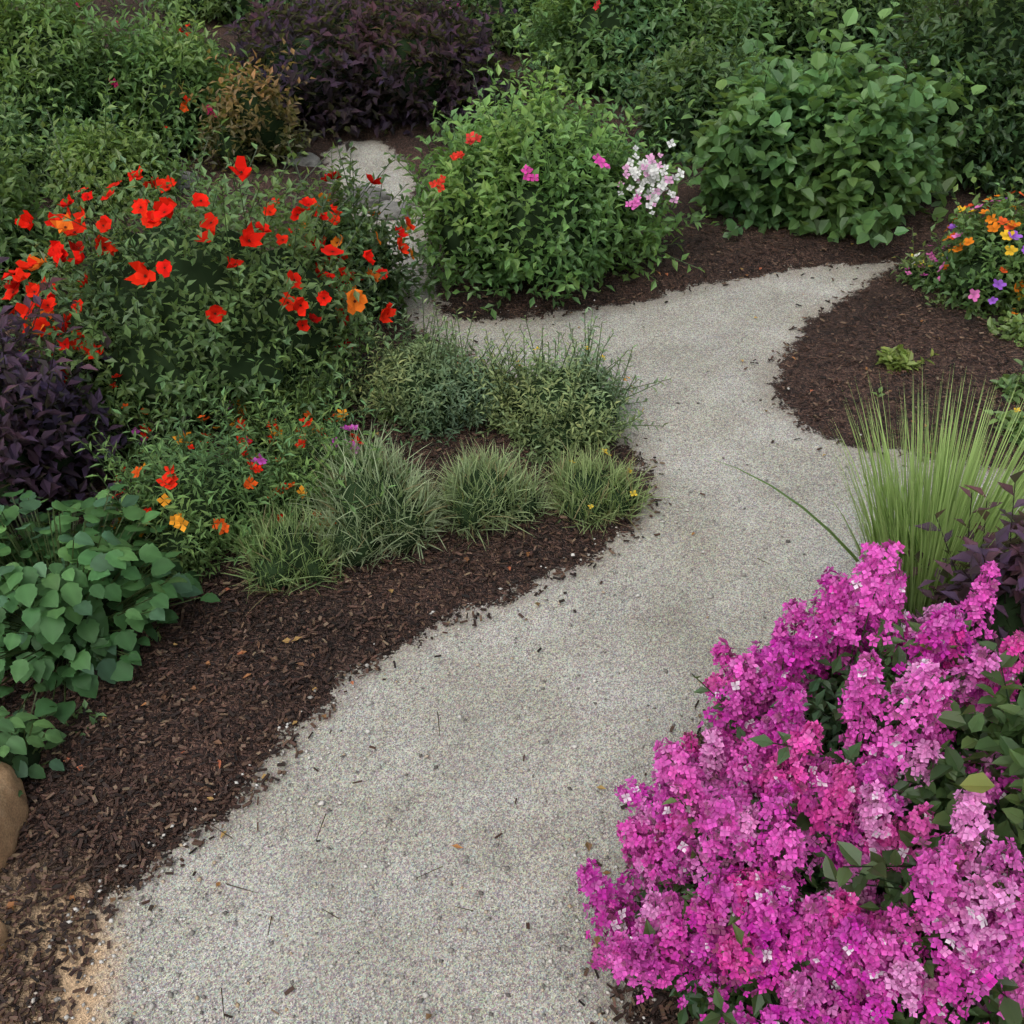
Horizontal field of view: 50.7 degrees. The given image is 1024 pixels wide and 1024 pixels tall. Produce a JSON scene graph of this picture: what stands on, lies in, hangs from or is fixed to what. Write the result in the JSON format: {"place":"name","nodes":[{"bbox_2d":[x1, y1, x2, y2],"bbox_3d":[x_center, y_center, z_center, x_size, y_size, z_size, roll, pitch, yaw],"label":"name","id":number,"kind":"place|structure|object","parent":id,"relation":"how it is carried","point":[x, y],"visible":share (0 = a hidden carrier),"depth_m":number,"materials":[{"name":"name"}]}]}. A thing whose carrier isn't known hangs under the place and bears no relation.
{"place":"outdoors","nodes":[
{"label":"outdoors","id":0,"kind":"place"},
{"bbox_2d":[375,411,395,423],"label":"weed","id":1,"kind":"object","parent":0,"point":[379,417],"visible":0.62,"depth_m":5.01,"materials":[{"name":"green plant"}]},
{"bbox_2d":[0,0,1023,1023],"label":"ground sheet","id":2,"kind":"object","parent":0,"point":[675,339],"visible":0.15,"depth_m":3.83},
{"bbox_2d":[0,920,9,961],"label":"rock","id":3,"kind":"object","parent":2,"relation":"on","point":[4,937],"visible":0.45,"depth_m":2.97,"materials":[{"name":"brown stone"}]},
{"bbox_2d":[0,761,29,871],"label":"rock","id":4,"kind":"object","parent":2,"relation":"on","point":[14,812],"visible":0.73,"depth_m":3.21,"materials":[{"name":"brown stone"}]},
{"bbox_2d":[0,683,66,796],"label":"broadleaf","id":5,"kind":"object","parent":2,"relation":"on","point":[20,753],"visible":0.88,"depth_m":3.36,"materials":[{"name":"green plant"}]},
{"bbox_2d":[0,73,93,199],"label":"shrub","id":6,"kind":"object","parent":2,"relation":"on","point":[35,164],"visible":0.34,"depth_m":6.98,"materials":[{"name":"green plant"}]},
{"bbox_2d":[0,100,94,312],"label":"shrub","id":7,"kind":"object","parent":2,"relation":"on","point":[11,211],"visible":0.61,"depth_m":5.79,"materials":[{"name":"green plant"}]},
{"bbox_2d":[65,699,105,735],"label":"weed","id":8,"kind":"object","parent":2,"relation":"on","point":[84,705],"visible":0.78,"depth_m":3.58,"materials":[{"name":"green plant"}]},
{"bbox_2d":[0,0,184,149],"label":"shrub","id":9,"kind":"object","parent":2,"relation":"on","point":[40,44],"visible":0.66,"depth_m":7.26,"materials":[{"name":"green plant"}]},
{"bbox_2d":[0,257,190,533],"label":"purple shrub","id":10,"kind":"object","parent":2,"relation":"on","point":[39,457],"visible":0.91,"depth_m":4.33,"materials":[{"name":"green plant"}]},
{"bbox_2d":[7,81,204,226],"bbox_3d":[-2.645,-2.301,6.909,1.250,0.960,1.324,0,38,0],"label":"shrub","id":11,"kind":"object","parent":2,"relation":"on","point":[128,148],"visible":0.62,"depth_m":6.83,"materials":[{"name":"green plant"}]},
{"bbox_2d":[0,484,220,735],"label":"broadleaf plant","id":12,"kind":"object","parent":2,"relation":"on","point":[79,596],"visible":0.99,"depth_m":3.67,"materials":[{"name":"green plant"}]},
{"bbox_2d":[43,306,209,489],"bbox_3d":[-1.748,-0.552,4.827,0.932,0.697,0.894,-26,45,-30],"label":"perennial","id":13,"kind":"object","parent":2,"relation":"on","point":[133,411],"visible":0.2,"depth_m":4.72,"materials":[{"name":"green plant"}]},
{"bbox_2d":[169,169,198,191],"bbox_3d":[-2.300,-2.209,7.334,0.375,0.190,0.370,-27,46,-31],"label":"grey stone","id":14,"kind":"object","parent":2,"relation":"on","point":[186,185],"visible":0.11,"depth_m":7.24,"materials":[{"name":"grey stone"}]},
{"bbox_2d":[71,375,341,581],"bbox_3d":[-1.277,-0.183,4.264,1.032,0.810,1.039,20,42,24],"label":"perennial","id":15,"kind":"object","parent":2,"relation":"on","point":[185,491],"visible":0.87,"depth_m":4.15,"materials":[{"name":"green plant"}]},
{"bbox_2d":[0,102,428,481],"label":"red shrub","id":16,"kind":"object","parent":2,"relation":"on","point":[178,303],"visible":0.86,"depth_m":4.67,"materials":[{"name":"green plant"}]},
{"bbox_2d":[107,0,326,31],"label":"shrub","id":17,"kind":"object","parent":2,"relation":"on","point":[213,9],"visible":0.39,"depth_m":10.42,"materials":[{"name":"green plant"}]},
{"bbox_2d":[162,37,333,175],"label":"shrub","id":18,"kind":"object","parent":2,"relation":"on","point":[250,112],"visible":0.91,"depth_m":7.34,"materials":[{"name":"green plant"}]},
{"bbox_2d":[189,313,369,458],"bbox_3d":[-1.065,-0.541,4.803,0.872,0.680,0.729,31,47,33],"label":"perennial","id":19,"kind":"object","parent":2,"relation":"on","point":[301,394],"visible":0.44,"depth_m":4.74,"materials":[{"name":"green plant"}]},
{"bbox_2d":[220,488,352,612],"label":"tuft","id":20,"kind":"object","parent":2,"relation":"on","point":[289,559],"visible":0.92,"depth_m":4.09,"materials":[{"name":"green plant"}]},
{"bbox_2d":[282,152,321,166],"bbox_3d":[-1.509,-2.490,7.710,0.299,0.135,0.227,0,38,0],"label":"grey stone","id":21,"kind":"object","parent":2,"relation":"on","point":[311,160],"visible":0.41,"depth_m":7.64,"materials":[{"name":"grey stone"}]},
{"bbox_2d":[210,346,430,565],"bbox_3d":[-0.838,-0.197,4.351,1.021,0.734,0.913,-14,40,-17],"label":"perennial","id":22,"kind":"object","parent":2,"relation":"on","point":[301,450],"visible":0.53,"depth_m":4.35,"materials":[{"name":"green plant"}]},
{"bbox_2d":[267,139,445,338],"bbox_3d":[-0.889,-1.468,5.670,1.098,1.036,1.149,0,38,0],"label":"red shrub","id":23,"kind":"object","parent":2,"relation":"on","point":[348,224],"visible":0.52,"depth_m":5.63,"materials":[{"name":"green plant"}]},
{"bbox_2d":[181,0,545,159],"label":"shrub","id":24,"kind":"object","parent":2,"relation":"on","point":[390,56],"visible":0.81,"depth_m":7.99,"materials":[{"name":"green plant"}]},
{"bbox_2d":[343,186,390,206],"bbox_3d":[-0.978,-2.098,7.200,0.346,0.144,0.271,0,38,0],"label":"grey stone","id":25,"kind":"object","parent":2,"relation":"on","point":[384,196],"visible":0.34,"depth_m":7.12,"materials":[{"name":"grey stone"}]},
{"bbox_2d":[279,418,463,573],"bbox_3d":[-0.536,-0.099,4.271,0.730,0.556,0.818,0,38,0],"label":"tuft","id":26,"kind":"object","parent":2,"relation":"on","point":[396,519],"visible":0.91,"depth_m":4.18,"materials":[{"name":"green plant"}]},
{"bbox_2d":[371,200,411,220],"bbox_3d":[-0.786,-1.947,7.015,0.280,0.112,0.218,0,38,0],"label":"grey stone","id":27,"kind":"object","parent":2,"relation":"on","point":[393,207],"visible":0.45,"depth_m":6.95,"materials":[{"name":"grey stone"}]},
{"bbox_2d":[332,297,526,456],"bbox_3d":[-0.378,-0.666,4.989,0.945,0.598,0.899,0,38,0],"label":"mound","id":28,"kind":"object","parent":2,"relation":"on","point":[423,385],"visible":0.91,"depth_m":4.91,"materials":[{"name":"green plant"}]},
{"bbox_2d":[2,243,940,1019],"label":"fallen leaves","id":29,"kind":"object","parent":2,"relation":"on","point":[588,845],"visible":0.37,"depth_m":3.46,"materials":[{"name":"brown plant"}]},
{"bbox_2d":[404,0,564,56],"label":"shrub","id":30,"kind":"object","parent":2,"relation":"on","point":[502,27],"visible":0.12,"depth_m":9.62,"materials":[{"name":"green plant"}]},
{"bbox_2d":[423,434,555,548],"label":"tuft","id":31,"kind":"object","parent":2,"relation":"on","point":[482,492],"visible":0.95,"depth_m":4.35,"materials":[{"name":"green plant"}]},
{"bbox_2d":[0,219,1023,1023],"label":"mulch chips","id":32,"kind":"object","parent":2,"relation":"on","point":[50,985],"visible":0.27,"depth_m":3.62,"materials":[{"name":"brown wood"}]},
{"bbox_2d":[28,253,1006,1023],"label":"loose gravel","id":33,"kind":"structure","parent":2,"relation":"on","point":[192,933],"depth_m":3.15,"materials":[{"name":"grey gravel"}]},
{"bbox_2d":[378,24,720,319],"bbox_3d":[0.150,-1.859,5.985,1.925,1.535,1.835,17,41,21],"label":"round shrub","id":34,"kind":"object","parent":2,"relation":"on","point":[546,199],"visible":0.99,"depth_m":5.79,"materials":[{"name":"green plant"}]},
{"bbox_2d":[439,307,671,478],"bbox_3d":[0.186,-0.532,4.919,1.006,0.692,0.973,-25,45,-29],"label":"mound","id":35,"kind":"object","parent":2,"relation":"on","point":[572,404],"visible":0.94,"depth_m":4.86,"materials":[{"name":"green plant"}]},
{"bbox_2d":[531,439,671,538],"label":"tuft","id":36,"kind":"object","parent":2,"relation":"on","point":[590,492],"visible":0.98,"depth_m":4.48,"materials":[{"name":"green plant"}]},
{"bbox_2d":[504,0,802,106],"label":"shrub","id":37,"kind":"object","parent":2,"relation":"on","point":[579,30],"visible":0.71,"depth_m":8.51,"materials":[{"name":"green plant"}]},
{"bbox_2d":[590,0,801,166],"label":"shrub","id":38,"kind":"object","parent":2,"relation":"on","point":[698,74],"visible":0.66,"depth_m":7.47,"materials":[{"name":"green plant"}]},
{"bbox_2d":[576,538,1023,1023],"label":"pink shrub","id":39,"kind":"object","parent":2,"relation":"on","point":[748,912],"visible":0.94,"depth_m":2.53,"materials":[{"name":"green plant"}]},
{"bbox_2d":[722,0,939,72],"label":"shrub","id":40,"kind":"object","parent":2,"relation":"on","point":[803,21],"visible":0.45,"depth_m":9.02,"materials":[{"name":"green plant"}]},
{"bbox_2d":[670,0,1016,247],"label":"shrub","id":41,"kind":"object","parent":2,"relation":"on","point":[863,154],"visible":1,"depth_m":6.45,"materials":[{"name":"green plant"}]},
{"bbox_2d":[709,363,1023,635],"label":"tall grass","id":42,"kind":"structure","parent":2,"relation":"on","point":[914,540],"depth_m":3.71,"materials":[{"name":"green plant"}]},
{"bbox_2d":[872,387,884,396],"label":"weed","id":43,"kind":"object","parent":2,"relation":"on","point":[881,394],"visible":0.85,"depth_m":5.19,"materials":[{"name":"green plant"}]},
{"bbox_2d":[782,571,1023,1023],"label":"shrub","id":44,"kind":"object","parent":2,"relation":"on","point":[979,731],"visible":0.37,"depth_m":2.52,"materials":[{"name":"green plant"}]},
{"bbox_2d":[875,344,938,373],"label":"seedling","id":45,"kind":"object","parent":2,"relation":"on","point":[900,357],"visible":0.95,"depth_m":5.38,"materials":[{"name":"green plant"}]},
{"bbox_2d":[890,227,957,293],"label":"flower","id":46,"kind":"object","parent":2,"relation":"on","point":[918,270],"visible":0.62,"depth_m":6.10,"materials":[{"name":"green plant"}]},
{"bbox_2d":[925,292,952,308],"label":"weed","id":47,"kind":"object","parent":2,"relation":"on","point":[938,300],"visible":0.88,"depth_m":5.93,"materials":[{"name":"green plant"}]},
{"bbox_2d":[863,470,1023,700],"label":"shrub","id":48,"kind":"object","parent":2,"relation":"on","point":[1008,615],"visible":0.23,"depth_m":3.22,"materials":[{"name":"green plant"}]},
{"bbox_2d":[867,0,1023,204],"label":"shrub","id":49,"kind":"object","parent":2,"relation":"on","point":[983,40],"visible":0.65,"depth_m":6.79,"materials":[{"name":"green plant"}]},
{"bbox_2d":[913,161,1023,321],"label":"flower plant","id":50,"kind":"object","parent":2,"relation":"on","point":[987,259],"visible":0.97,"depth_m":5.77,"materials":[{"name":"green plant"}]},
{"bbox_2d":[965,638,1023,701],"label":"green edge","id":51,"kind":"object","parent":2,"relation":"on","point":[1019,677],"visible":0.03,"depth_m":3.10,"materials":[{"name":"green plant"}]},
{"bbox_2d":[984,407,1023,446],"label":"plant","id":52,"kind":"object","parent":2,"relation":"on","point":[1009,415],"visible":0.72,"depth_m":4.91,"materials":[{"name":"green plant"}]},
{"bbox_2d":[987,308,1023,347],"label":"plant","id":53,"kind":"object","parent":2,"relation":"on","point":[1010,325],"visible":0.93,"depth_m":5.60,"materials":[{"name":"green plant"}]},
{"bbox_2d":[990,359,1023,403],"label":"plant","id":54,"kind":"object","parent":2,"relation":"on","point":[1010,381],"visible":0.93,"depth_m":5.19,"materials":[{"name":"green plant"}]},
{"label":"ground","id":55,"kind":"structure","parent":0,"visible":0},
{"bbox_2d":[73,0,284,168],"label":"shrub","id":56,"kind":"object","parent":55,"relation":"on","point":[172,64],"visible":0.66,"depth_m":7.46,"materials":[{"name":"green plant"}]}
]}

